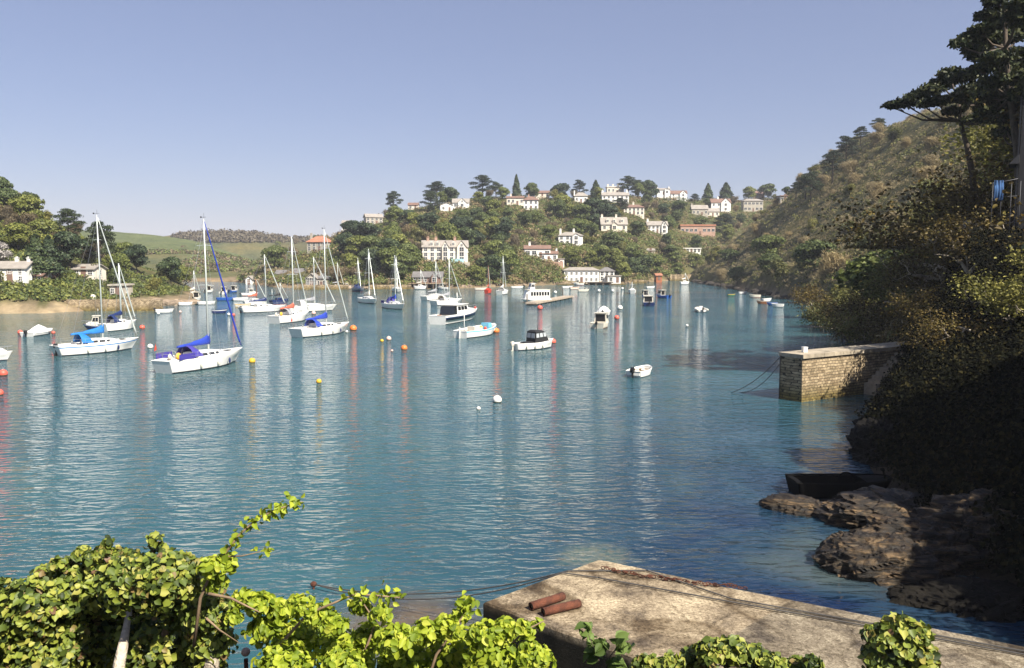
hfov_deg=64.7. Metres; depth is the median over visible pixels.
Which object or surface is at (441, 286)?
motor boat
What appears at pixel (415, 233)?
broadleaf tree
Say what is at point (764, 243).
broadleaf tree
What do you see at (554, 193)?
broadleaf tree
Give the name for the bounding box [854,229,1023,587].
undergrowth
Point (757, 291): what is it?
shore rocks
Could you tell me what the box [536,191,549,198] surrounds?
house
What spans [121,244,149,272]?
evergreen tree
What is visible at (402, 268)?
broadleaf tree
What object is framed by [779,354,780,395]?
hanging chain
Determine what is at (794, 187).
pine tree
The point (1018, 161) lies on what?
dark house
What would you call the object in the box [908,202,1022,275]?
oak tree
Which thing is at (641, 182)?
pine tree
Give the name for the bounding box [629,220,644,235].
broadleaf tree
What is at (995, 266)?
ivy
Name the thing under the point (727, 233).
broadleaf tree
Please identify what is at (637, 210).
house
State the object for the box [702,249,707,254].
broadleaf tree
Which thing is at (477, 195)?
broadleaf tree
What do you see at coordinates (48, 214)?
broadleaf tree
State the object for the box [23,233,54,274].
conifer tree
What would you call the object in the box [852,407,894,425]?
rock outcrop
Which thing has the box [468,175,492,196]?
pine tree
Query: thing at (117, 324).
sailing yacht
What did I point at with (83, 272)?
door
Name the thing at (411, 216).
broadleaf tree
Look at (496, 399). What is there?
mooring buoy
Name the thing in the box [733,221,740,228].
bare tree
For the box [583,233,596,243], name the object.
broadleaf tree
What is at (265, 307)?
sailing yacht
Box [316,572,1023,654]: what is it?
mooring line
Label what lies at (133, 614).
ivy bush
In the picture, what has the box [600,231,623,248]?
broadleaf tree
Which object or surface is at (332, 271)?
bare tree
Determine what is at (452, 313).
motor boat
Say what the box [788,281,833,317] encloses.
oak tree
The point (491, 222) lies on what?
broadleaf tree
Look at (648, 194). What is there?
broadleaf tree
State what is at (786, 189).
evergreen tree
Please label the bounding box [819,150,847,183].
pine tree
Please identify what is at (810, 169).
broadleaf tree
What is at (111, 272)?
broadleaf tree
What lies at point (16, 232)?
broadleaf tree
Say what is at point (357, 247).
broadleaf tree
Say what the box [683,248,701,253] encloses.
house
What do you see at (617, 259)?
broadleaf tree
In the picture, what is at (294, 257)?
broadleaf tree
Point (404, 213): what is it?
evergreen tree
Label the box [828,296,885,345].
oak tree
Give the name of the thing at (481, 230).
broadleaf tree
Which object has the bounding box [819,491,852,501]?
rock outcrop
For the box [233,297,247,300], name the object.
dinghy
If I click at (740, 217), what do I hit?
broadleaf tree
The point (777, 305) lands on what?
dinghy
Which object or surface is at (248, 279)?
house
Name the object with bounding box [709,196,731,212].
house
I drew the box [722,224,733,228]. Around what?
broadleaf tree
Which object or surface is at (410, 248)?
broadleaf tree
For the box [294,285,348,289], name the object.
quay wall
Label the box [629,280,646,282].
quay wall
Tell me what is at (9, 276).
door
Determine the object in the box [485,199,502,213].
broadleaf tree
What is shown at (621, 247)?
broadleaf tree
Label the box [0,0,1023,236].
sky
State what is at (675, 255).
broadleaf tree
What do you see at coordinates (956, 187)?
oak tree
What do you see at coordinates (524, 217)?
broadleaf tree
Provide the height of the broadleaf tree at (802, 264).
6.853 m
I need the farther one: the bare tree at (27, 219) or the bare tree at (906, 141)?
the bare tree at (906, 141)
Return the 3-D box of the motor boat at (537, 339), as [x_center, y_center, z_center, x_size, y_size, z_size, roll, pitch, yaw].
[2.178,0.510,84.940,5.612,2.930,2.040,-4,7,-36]
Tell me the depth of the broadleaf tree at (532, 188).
443.32 m
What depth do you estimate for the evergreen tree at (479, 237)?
302.96 m
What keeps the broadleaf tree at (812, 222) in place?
on the ground
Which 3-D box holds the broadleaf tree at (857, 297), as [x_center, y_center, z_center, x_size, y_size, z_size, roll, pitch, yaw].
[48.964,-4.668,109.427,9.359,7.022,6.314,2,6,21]
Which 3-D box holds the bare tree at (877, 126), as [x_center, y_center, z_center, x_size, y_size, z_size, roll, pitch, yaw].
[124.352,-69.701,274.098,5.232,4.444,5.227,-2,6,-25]
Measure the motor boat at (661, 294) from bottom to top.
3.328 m
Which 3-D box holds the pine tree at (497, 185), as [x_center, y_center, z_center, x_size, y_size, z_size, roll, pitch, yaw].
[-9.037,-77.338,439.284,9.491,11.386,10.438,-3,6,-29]
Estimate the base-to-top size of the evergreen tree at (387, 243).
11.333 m
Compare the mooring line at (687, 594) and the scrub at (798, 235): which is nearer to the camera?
the mooring line at (687, 594)
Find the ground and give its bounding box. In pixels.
[0,86,1023,587]
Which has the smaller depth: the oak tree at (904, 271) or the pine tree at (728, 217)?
the oak tree at (904, 271)
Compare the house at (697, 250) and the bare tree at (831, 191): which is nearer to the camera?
the bare tree at (831, 191)
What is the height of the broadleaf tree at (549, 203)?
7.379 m
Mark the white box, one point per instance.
(804, 349)
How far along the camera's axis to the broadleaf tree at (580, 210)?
373.28 m
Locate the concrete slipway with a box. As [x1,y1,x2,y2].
[483,560,1023,667]
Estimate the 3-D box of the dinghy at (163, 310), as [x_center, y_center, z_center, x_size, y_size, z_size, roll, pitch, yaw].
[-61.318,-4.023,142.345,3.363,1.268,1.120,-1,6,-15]
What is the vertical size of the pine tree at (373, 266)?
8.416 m
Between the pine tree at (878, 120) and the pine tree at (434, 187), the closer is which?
the pine tree at (878, 120)
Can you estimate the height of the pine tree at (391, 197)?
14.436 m
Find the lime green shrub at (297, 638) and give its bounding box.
[192,491,556,667]
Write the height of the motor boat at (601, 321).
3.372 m
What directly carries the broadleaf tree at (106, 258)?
on the ground
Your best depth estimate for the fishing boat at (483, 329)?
98.47 m
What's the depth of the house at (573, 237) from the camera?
337.41 m
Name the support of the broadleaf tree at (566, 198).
on the ground
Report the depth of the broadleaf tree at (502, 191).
419.29 m
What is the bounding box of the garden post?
[241,647,249,667]
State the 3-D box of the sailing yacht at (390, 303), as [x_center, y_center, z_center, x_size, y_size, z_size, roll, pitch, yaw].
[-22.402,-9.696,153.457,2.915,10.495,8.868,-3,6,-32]
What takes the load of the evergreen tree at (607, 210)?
on the ground
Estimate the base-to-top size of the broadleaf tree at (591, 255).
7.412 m
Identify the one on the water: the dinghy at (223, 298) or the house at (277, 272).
the dinghy at (223, 298)
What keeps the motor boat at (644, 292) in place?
on the water
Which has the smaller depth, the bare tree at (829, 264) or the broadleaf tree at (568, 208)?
the bare tree at (829, 264)
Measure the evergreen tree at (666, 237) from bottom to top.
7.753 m
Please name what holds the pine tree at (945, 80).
on the ground
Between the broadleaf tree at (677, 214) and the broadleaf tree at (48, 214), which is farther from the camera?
the broadleaf tree at (677, 214)
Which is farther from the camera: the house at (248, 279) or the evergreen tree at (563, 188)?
the evergreen tree at (563, 188)
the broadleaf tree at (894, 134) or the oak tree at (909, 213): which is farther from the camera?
the broadleaf tree at (894, 134)
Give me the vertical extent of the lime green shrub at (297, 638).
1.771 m
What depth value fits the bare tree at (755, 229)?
294.91 m
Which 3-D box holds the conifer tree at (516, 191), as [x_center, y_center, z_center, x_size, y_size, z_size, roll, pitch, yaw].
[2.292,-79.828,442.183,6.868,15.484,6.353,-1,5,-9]
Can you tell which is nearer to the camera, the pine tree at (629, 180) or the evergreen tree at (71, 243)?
the evergreen tree at (71, 243)
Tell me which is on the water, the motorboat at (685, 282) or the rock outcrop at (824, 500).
the motorboat at (685, 282)
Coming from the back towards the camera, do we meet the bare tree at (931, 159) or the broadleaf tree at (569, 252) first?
the broadleaf tree at (569, 252)
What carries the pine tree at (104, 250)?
on the ground
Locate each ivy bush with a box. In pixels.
[0,530,238,667]
[0,598,228,667]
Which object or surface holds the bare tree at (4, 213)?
on the ground
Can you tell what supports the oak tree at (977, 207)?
on the ground
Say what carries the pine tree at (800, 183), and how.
on the ground
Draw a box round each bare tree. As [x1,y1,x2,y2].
[0,205,11,219]
[2,204,20,219]
[2,216,17,226]
[19,211,38,227]
[69,220,84,234]
[78,244,102,261]
[288,246,299,254]
[312,264,326,275]
[327,266,345,278]
[343,265,359,276]
[398,221,411,230]
[400,223,416,232]
[412,241,422,250]
[419,228,431,239]
[473,253,483,264]
[485,190,494,195]
[506,235,520,246]
[514,228,525,235]
[526,229,538,239]
[546,221,557,226]
[641,201,650,208]
[648,211,655,218]
[650,200,658,208]
[658,241,665,251]
[714,268,728,280]
[727,244,738,250]
[729,195,739,202]
[732,205,739,211]
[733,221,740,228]
[751,212,760,221]
[751,223,762,236]
[771,198,779,206]
[783,231,792,238]
[795,235,810,246]
[796,172,803,181]
[813,249,852,282]
[816,173,831,184]
[826,189,836,199]
[835,213,861,232]
[837,159,858,174]
[845,172,863,185]
[862,181,882,190]
[865,181,886,201]
[867,131,885,146]
[872,122,885,132]
[883,210,896,221]
[899,136,912,147]
[912,165,938,181]
[919,153,943,167]
[923,136,943,151]
[933,111,953,129]
[957,105,971,116]
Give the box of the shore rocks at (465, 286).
[348,280,667,288]
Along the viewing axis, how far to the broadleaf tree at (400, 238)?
279.88 m
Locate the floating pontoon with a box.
[525,289,573,304]
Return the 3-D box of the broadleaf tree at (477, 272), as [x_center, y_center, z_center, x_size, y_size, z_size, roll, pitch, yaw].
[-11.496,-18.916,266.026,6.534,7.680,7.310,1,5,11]
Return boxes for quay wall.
[60,299,162,310]
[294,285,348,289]
[370,285,410,288]
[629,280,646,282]
[669,274,691,280]
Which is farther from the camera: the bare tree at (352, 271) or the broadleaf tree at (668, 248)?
the broadleaf tree at (668, 248)
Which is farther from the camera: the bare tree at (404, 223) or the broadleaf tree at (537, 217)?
the broadleaf tree at (537, 217)
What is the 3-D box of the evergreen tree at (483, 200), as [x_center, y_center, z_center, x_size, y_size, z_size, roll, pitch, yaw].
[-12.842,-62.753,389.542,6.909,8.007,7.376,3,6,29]
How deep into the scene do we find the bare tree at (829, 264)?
167.11 m
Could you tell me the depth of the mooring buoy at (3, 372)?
65.58 m
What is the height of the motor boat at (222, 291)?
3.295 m
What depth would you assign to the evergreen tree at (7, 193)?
176.82 m
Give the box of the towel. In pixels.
[993,180,1003,200]
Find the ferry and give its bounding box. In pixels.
[521,275,550,301]
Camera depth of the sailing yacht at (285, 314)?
121.28 m
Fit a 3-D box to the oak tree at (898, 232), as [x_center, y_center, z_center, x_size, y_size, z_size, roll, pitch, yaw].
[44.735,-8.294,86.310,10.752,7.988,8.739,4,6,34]
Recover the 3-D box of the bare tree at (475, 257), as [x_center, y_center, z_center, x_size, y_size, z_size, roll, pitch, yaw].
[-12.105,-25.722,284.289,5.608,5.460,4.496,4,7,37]
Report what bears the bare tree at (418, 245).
on the ground
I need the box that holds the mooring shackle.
[310,581,316,589]
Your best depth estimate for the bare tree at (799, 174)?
330.88 m
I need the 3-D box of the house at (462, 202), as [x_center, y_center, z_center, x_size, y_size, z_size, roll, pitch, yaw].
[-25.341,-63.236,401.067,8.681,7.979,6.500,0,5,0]
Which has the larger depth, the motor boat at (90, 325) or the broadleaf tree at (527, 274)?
the broadleaf tree at (527, 274)
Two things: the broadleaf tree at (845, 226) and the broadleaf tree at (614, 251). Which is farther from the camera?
the broadleaf tree at (614, 251)
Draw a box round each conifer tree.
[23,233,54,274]
[35,235,68,274]
[512,174,521,195]
[588,180,600,197]
[701,183,714,198]
[715,182,733,198]
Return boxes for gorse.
[114,242,277,280]
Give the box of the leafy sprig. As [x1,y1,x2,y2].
[574,621,634,667]
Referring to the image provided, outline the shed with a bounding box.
[654,273,662,281]
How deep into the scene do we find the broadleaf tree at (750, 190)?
561.98 m
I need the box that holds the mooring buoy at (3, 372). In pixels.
[0,368,7,375]
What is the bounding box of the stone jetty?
[779,341,906,401]
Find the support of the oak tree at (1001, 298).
on the ground
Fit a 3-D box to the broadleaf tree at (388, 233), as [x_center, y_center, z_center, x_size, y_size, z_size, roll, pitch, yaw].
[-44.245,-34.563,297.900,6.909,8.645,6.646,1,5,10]
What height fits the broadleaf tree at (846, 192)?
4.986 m
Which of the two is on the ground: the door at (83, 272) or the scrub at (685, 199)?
the scrub at (685, 199)
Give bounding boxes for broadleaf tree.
[0,222,31,249]
[0,271,6,280]
[6,194,44,218]
[14,191,39,198]
[27,218,58,237]
[38,210,52,219]
[39,234,56,247]
[102,254,113,267]
[107,267,125,282]
[108,252,131,270]
[113,242,131,253]
[144,277,162,290]
[173,265,193,285]
[260,245,288,268]
[293,255,301,263]
[343,253,358,268]
[344,235,367,256]
[362,236,380,249]
[376,246,408,269]
[382,225,400,234]
[383,229,398,238]
[385,206,403,221]
[385,221,400,231]
[388,262,407,278]
[389,234,409,244]
[398,242,422,263]
[401,255,421,271]
[404,226,426,240]
[407,212,420,226]
[433,221,457,239]
[436,190,451,203]
[446,232,462,239]
[453,209,473,218]
[467,265,486,281]
[472,191,483,202]
[472,220,483,230]
[476,212,489,224]
[478,227,486,234]
[481,239,502,254]
[482,216,500,240]
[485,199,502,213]
[488,211,499,217]
[489,233,507,243]
[494,245,517,264]
[495,186,509,199]
[495,249,520,271]
[501,206,513,218]
[511,244,518,253]
[516,211,532,224]
[523,268,531,283]
[524,182,538,195]
[530,211,544,223]
[542,224,556,238]
[544,201,553,211]
[548,189,564,199]
[550,199,566,217]
[553,194,570,202]
[561,246,582,266]
[564,203,574,217]
[566,218,585,233]
[571,203,591,218]
[581,219,591,230]
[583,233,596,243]
[584,250,597,263]
[586,222,598,235]
[592,244,610,265]
[594,187,603,197]
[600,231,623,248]
[606,248,621,260]
[607,242,626,255]
[611,254,628,268]
[616,262,630,281]
[624,243,644,257]
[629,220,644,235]
[634,183,645,196]
[642,190,651,201]
[650,254,665,272]
[661,245,677,256]
[662,215,677,229]
[665,250,681,262]
[670,200,687,212]
[670,210,683,222]
[671,262,683,274]
[688,253,702,268]
[690,235,702,247]
[693,216,707,223]
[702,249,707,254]
[703,198,710,205]
[704,250,720,264]
[710,246,719,252]
[717,249,739,263]
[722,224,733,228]
[722,227,735,240]
[727,266,746,283]
[736,213,746,222]
[743,186,755,198]
[749,234,785,257]
[756,183,777,197]
[756,252,781,274]
[767,258,792,277]
[791,249,808,269]
[792,239,836,273]
[807,163,818,171]
[807,218,817,230]
[823,283,851,304]
[832,249,924,317]
[837,219,864,235]
[838,286,877,309]
[841,183,855,196]
[854,233,866,250]
[861,234,880,254]
[877,225,897,249]
[886,126,902,140]
[915,178,933,200]
[925,179,961,204]
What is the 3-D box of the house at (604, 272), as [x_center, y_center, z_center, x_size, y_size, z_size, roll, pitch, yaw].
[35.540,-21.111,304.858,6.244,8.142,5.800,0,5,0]
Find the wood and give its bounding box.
[169,228,321,242]
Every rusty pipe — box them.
[528,592,565,609]
[541,599,581,615]
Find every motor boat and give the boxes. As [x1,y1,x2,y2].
[0,346,11,360]
[83,315,100,328]
[192,288,200,299]
[203,286,212,292]
[219,287,226,293]
[227,285,237,292]
[239,286,257,295]
[429,300,476,324]
[438,282,448,288]
[510,325,552,350]
[573,280,584,284]
[590,306,608,328]
[597,306,609,315]
[642,290,648,297]
[642,295,654,306]
[656,290,671,298]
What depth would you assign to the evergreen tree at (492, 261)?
268.91 m
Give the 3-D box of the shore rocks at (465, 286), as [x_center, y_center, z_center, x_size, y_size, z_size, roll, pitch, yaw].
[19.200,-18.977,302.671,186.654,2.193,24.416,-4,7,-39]
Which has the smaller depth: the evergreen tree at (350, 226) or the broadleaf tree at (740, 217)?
the evergreen tree at (350, 226)
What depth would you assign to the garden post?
6.56 m
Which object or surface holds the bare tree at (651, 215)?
on the ground
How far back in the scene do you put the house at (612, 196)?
444.94 m
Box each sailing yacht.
[49,213,138,355]
[97,263,136,331]
[151,216,241,373]
[189,271,198,292]
[238,254,285,312]
[242,280,264,305]
[267,237,308,323]
[269,283,287,304]
[286,257,335,311]
[288,228,348,337]
[332,264,343,284]
[351,260,363,291]
[357,249,376,303]
[381,255,403,308]
[392,257,401,291]
[414,270,425,288]
[420,261,445,300]
[429,260,461,305]
[484,266,491,293]
[496,259,507,294]
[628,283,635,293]
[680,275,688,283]
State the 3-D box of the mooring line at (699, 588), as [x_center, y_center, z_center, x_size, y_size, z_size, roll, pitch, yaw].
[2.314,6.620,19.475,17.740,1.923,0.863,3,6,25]
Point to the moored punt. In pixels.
(823, 486)
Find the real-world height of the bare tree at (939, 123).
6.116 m
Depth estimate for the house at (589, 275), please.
299.28 m
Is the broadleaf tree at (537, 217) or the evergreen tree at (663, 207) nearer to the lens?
the broadleaf tree at (537, 217)
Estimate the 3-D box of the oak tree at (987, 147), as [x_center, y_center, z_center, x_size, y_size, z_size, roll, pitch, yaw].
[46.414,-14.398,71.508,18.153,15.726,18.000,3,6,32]
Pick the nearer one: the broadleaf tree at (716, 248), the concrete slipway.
the concrete slipway
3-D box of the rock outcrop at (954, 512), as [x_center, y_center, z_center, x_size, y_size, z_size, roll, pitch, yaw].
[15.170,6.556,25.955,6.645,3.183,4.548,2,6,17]
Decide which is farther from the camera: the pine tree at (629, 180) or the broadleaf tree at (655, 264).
the pine tree at (629, 180)
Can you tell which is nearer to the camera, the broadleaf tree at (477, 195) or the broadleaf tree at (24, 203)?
the broadleaf tree at (24, 203)
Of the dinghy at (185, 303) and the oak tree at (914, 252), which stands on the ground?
the oak tree at (914, 252)
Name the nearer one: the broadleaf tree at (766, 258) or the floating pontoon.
the floating pontoon
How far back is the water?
41.00 m
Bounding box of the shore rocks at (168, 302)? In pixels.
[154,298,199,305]
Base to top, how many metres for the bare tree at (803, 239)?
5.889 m
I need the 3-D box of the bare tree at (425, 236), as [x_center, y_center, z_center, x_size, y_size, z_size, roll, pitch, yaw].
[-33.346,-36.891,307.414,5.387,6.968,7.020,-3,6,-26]
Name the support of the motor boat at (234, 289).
on the water
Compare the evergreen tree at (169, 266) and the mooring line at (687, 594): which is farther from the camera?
the evergreen tree at (169, 266)
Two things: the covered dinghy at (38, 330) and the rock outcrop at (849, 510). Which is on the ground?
the rock outcrop at (849, 510)
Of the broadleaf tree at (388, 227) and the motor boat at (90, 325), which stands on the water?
the motor boat at (90, 325)
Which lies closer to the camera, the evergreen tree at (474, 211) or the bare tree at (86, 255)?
the bare tree at (86, 255)
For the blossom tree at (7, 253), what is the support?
on the ground
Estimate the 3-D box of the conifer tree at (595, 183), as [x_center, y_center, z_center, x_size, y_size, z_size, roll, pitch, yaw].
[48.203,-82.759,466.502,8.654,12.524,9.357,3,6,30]
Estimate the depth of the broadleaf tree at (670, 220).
400.17 m
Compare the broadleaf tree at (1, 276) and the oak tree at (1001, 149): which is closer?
the oak tree at (1001, 149)
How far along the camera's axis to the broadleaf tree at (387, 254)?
257.42 m
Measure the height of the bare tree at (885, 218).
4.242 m
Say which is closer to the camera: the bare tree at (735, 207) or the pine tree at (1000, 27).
the pine tree at (1000, 27)
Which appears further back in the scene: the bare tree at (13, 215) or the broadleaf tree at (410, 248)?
the broadleaf tree at (410, 248)
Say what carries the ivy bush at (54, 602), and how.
on the ground
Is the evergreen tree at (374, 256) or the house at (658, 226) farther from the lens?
the house at (658, 226)
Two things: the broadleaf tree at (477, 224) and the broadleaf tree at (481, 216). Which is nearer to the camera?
the broadleaf tree at (477, 224)
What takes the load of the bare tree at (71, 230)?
on the ground
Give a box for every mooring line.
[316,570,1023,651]
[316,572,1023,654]
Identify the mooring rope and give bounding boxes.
[731,357,779,392]
[740,364,779,392]
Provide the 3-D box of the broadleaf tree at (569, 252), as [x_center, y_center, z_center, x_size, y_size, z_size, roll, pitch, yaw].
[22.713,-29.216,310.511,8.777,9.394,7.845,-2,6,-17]
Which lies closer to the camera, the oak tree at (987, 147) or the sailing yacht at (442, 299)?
the oak tree at (987, 147)
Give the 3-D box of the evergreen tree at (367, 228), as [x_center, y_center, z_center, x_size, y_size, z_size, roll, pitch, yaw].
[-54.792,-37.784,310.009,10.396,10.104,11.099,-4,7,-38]
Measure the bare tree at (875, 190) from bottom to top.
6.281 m
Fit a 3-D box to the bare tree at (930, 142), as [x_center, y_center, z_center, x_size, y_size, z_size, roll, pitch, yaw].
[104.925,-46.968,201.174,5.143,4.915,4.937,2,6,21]
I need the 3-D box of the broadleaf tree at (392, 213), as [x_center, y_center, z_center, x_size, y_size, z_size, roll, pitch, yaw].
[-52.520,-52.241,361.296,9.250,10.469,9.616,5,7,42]
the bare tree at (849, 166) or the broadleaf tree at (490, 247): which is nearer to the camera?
the bare tree at (849, 166)
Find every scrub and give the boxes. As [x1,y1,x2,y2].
[0,211,189,300]
[265,195,771,285]
[329,194,772,238]
[330,194,773,238]
[692,87,1011,341]
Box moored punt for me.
[784,472,892,498]
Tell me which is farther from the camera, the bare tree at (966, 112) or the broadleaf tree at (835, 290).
the bare tree at (966, 112)
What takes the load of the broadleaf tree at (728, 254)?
on the ground
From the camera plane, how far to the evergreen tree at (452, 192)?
415.49 m
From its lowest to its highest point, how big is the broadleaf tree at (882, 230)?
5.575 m
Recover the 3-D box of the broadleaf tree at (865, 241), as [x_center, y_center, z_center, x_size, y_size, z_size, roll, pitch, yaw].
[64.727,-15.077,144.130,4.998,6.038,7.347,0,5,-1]
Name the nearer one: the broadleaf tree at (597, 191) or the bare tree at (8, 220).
the bare tree at (8, 220)
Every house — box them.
[0,257,35,284]
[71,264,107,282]
[244,275,254,283]
[275,270,289,274]
[293,267,306,273]
[305,273,318,284]
[306,233,332,253]
[317,272,330,284]
[363,214,383,223]
[407,203,419,209]
[421,236,469,266]
[439,202,452,210]
[452,198,469,208]
[506,194,523,205]
[523,194,538,209]
[523,243,550,259]
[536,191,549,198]
[539,249,562,267]
[556,267,625,284]
[557,229,583,245]
[573,190,587,202]
[599,214,627,232]
[599,267,614,281]
[600,190,629,202]
[605,184,623,191]
[606,275,621,283]
[623,202,644,218]
[645,219,668,233]
[647,248,655,252]
[656,186,670,197]
[670,190,687,201]
[678,224,715,238]
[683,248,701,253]
[689,203,708,217]
[708,208,719,216]
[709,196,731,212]
[740,199,763,211]
[753,191,764,198]
[776,194,787,202]
[986,92,1023,267]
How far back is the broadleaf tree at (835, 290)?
131.85 m
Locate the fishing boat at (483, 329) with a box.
[453,314,495,338]
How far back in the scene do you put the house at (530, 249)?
308.21 m
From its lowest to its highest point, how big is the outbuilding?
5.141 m
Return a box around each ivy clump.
[629,634,824,667]
[857,611,941,667]
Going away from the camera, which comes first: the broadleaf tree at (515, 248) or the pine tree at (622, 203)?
the broadleaf tree at (515, 248)
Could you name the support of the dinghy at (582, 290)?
on the water
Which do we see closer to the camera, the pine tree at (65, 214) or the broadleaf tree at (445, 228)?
the pine tree at (65, 214)
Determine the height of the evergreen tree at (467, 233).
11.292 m
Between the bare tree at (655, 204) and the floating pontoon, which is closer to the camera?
the floating pontoon
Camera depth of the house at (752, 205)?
506.74 m
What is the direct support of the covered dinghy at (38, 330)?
on the water
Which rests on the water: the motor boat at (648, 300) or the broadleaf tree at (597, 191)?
the motor boat at (648, 300)
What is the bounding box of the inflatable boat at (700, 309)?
[694,306,708,311]
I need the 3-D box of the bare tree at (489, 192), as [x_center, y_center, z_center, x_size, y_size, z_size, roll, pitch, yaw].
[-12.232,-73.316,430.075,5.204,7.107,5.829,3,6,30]
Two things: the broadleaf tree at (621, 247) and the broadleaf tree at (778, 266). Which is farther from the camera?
the broadleaf tree at (621, 247)
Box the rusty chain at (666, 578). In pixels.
[601,566,747,589]
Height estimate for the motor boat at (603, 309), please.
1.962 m
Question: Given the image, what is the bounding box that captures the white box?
[801,347,807,351]
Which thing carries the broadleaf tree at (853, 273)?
on the ground
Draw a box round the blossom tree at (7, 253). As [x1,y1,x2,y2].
[0,242,13,260]
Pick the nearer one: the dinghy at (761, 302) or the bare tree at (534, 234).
the dinghy at (761, 302)
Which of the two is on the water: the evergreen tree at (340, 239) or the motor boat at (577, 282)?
the motor boat at (577, 282)
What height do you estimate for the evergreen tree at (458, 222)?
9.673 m
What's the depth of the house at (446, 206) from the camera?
383.61 m
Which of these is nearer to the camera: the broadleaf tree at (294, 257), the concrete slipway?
the concrete slipway
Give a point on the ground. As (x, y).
(250, 250)
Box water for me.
[0,281,1023,667]
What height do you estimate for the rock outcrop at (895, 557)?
2.256 m
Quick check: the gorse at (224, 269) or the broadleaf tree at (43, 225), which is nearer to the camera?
the broadleaf tree at (43, 225)
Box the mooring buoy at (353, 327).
[350,325,356,330]
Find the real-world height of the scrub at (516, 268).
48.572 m
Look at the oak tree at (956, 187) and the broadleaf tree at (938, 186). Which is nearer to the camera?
the oak tree at (956, 187)
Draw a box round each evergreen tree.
[0,176,14,190]
[0,187,20,206]
[52,230,89,268]
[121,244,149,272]
[155,256,182,285]
[334,233,353,253]
[340,220,359,235]
[355,222,382,235]
[357,247,372,262]
[363,249,383,269]
[376,238,400,258]
[399,209,413,220]
[415,212,439,230]
[444,187,459,203]
[448,216,467,228]
[457,226,476,246]
[462,216,474,228]
[469,208,483,219]
[473,230,486,245]
[475,254,504,280]
[478,196,492,205]
[491,222,512,239]
[499,217,515,224]
[550,183,569,194]
[583,197,604,215]
[588,213,599,223]
[597,203,620,216]
[626,257,642,273]
[635,254,654,272]
[641,180,658,197]
[657,203,670,212]
[661,233,671,243]
[781,186,789,192]
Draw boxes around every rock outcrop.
[759,493,823,517]
[811,529,942,585]
[812,485,932,529]
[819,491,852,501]
[845,415,907,467]
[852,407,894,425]
[859,514,994,577]
[886,576,1023,622]
[898,488,1023,563]
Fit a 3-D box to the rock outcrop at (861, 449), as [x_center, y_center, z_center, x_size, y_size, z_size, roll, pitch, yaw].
[18.029,5.900,38.401,4.850,4.084,6.336,-2,6,-21]
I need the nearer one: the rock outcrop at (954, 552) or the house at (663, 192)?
the rock outcrop at (954, 552)
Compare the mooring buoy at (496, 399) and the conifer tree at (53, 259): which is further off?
the conifer tree at (53, 259)
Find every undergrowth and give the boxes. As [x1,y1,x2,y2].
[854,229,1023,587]
[858,193,1013,353]
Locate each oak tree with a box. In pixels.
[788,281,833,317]
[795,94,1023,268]
[796,285,856,330]
[804,287,876,342]
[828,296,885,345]
[838,290,901,332]
[850,241,948,313]
[860,237,962,293]
[876,285,951,339]
[884,228,929,273]
[885,223,921,249]
[891,300,1003,351]
[903,169,1012,236]
[904,183,966,226]
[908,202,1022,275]
[925,116,1012,196]
[928,174,987,204]
[930,185,1012,237]
[939,85,1021,232]
[942,242,1023,329]
[965,164,1003,197]
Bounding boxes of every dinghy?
[20,324,52,336]
[153,308,172,312]
[178,302,192,304]
[197,301,214,304]
[212,309,226,313]
[216,297,234,300]
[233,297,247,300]
[234,303,250,306]
[577,289,588,291]
[626,365,651,377]
[756,300,767,303]
[771,303,783,306]
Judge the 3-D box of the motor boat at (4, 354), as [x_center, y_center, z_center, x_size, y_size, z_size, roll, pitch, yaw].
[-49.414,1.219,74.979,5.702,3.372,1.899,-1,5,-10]
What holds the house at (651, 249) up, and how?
on the ground
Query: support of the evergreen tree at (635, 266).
on the ground
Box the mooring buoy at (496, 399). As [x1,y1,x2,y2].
[492,395,501,402]
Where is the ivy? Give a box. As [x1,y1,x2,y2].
[962,225,1023,296]
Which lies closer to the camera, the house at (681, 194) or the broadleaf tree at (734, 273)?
the broadleaf tree at (734, 273)
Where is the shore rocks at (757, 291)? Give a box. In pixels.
[691,279,878,345]
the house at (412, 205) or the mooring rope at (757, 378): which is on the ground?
the house at (412, 205)
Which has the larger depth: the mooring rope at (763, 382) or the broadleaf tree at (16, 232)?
the broadleaf tree at (16, 232)
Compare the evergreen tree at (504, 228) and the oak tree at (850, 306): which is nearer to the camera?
the oak tree at (850, 306)
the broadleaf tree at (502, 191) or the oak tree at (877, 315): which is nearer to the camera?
the oak tree at (877, 315)
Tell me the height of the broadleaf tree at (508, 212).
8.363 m
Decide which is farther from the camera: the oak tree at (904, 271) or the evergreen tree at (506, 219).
the evergreen tree at (506, 219)
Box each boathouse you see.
[107,283,134,298]
[406,271,446,288]
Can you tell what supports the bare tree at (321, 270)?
on the ground
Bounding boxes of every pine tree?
[51,208,86,231]
[82,220,116,262]
[363,259,378,278]
[385,191,403,205]
[420,191,440,204]
[422,181,445,202]
[426,204,435,212]
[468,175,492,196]
[490,181,502,196]
[496,263,511,276]
[571,180,587,192]
[601,199,614,206]
[613,198,628,209]
[617,175,636,191]
[630,180,647,192]
[689,193,699,204]
[713,214,735,225]
[788,182,802,199]
[794,173,815,199]
[796,171,823,203]
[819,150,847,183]
[835,135,859,158]
[853,126,869,145]
[869,118,886,126]
[880,65,1002,217]
[946,0,1023,221]
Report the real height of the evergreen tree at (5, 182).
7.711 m
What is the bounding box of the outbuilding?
[32,270,59,279]
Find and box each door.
[6,271,12,281]
[80,266,85,276]

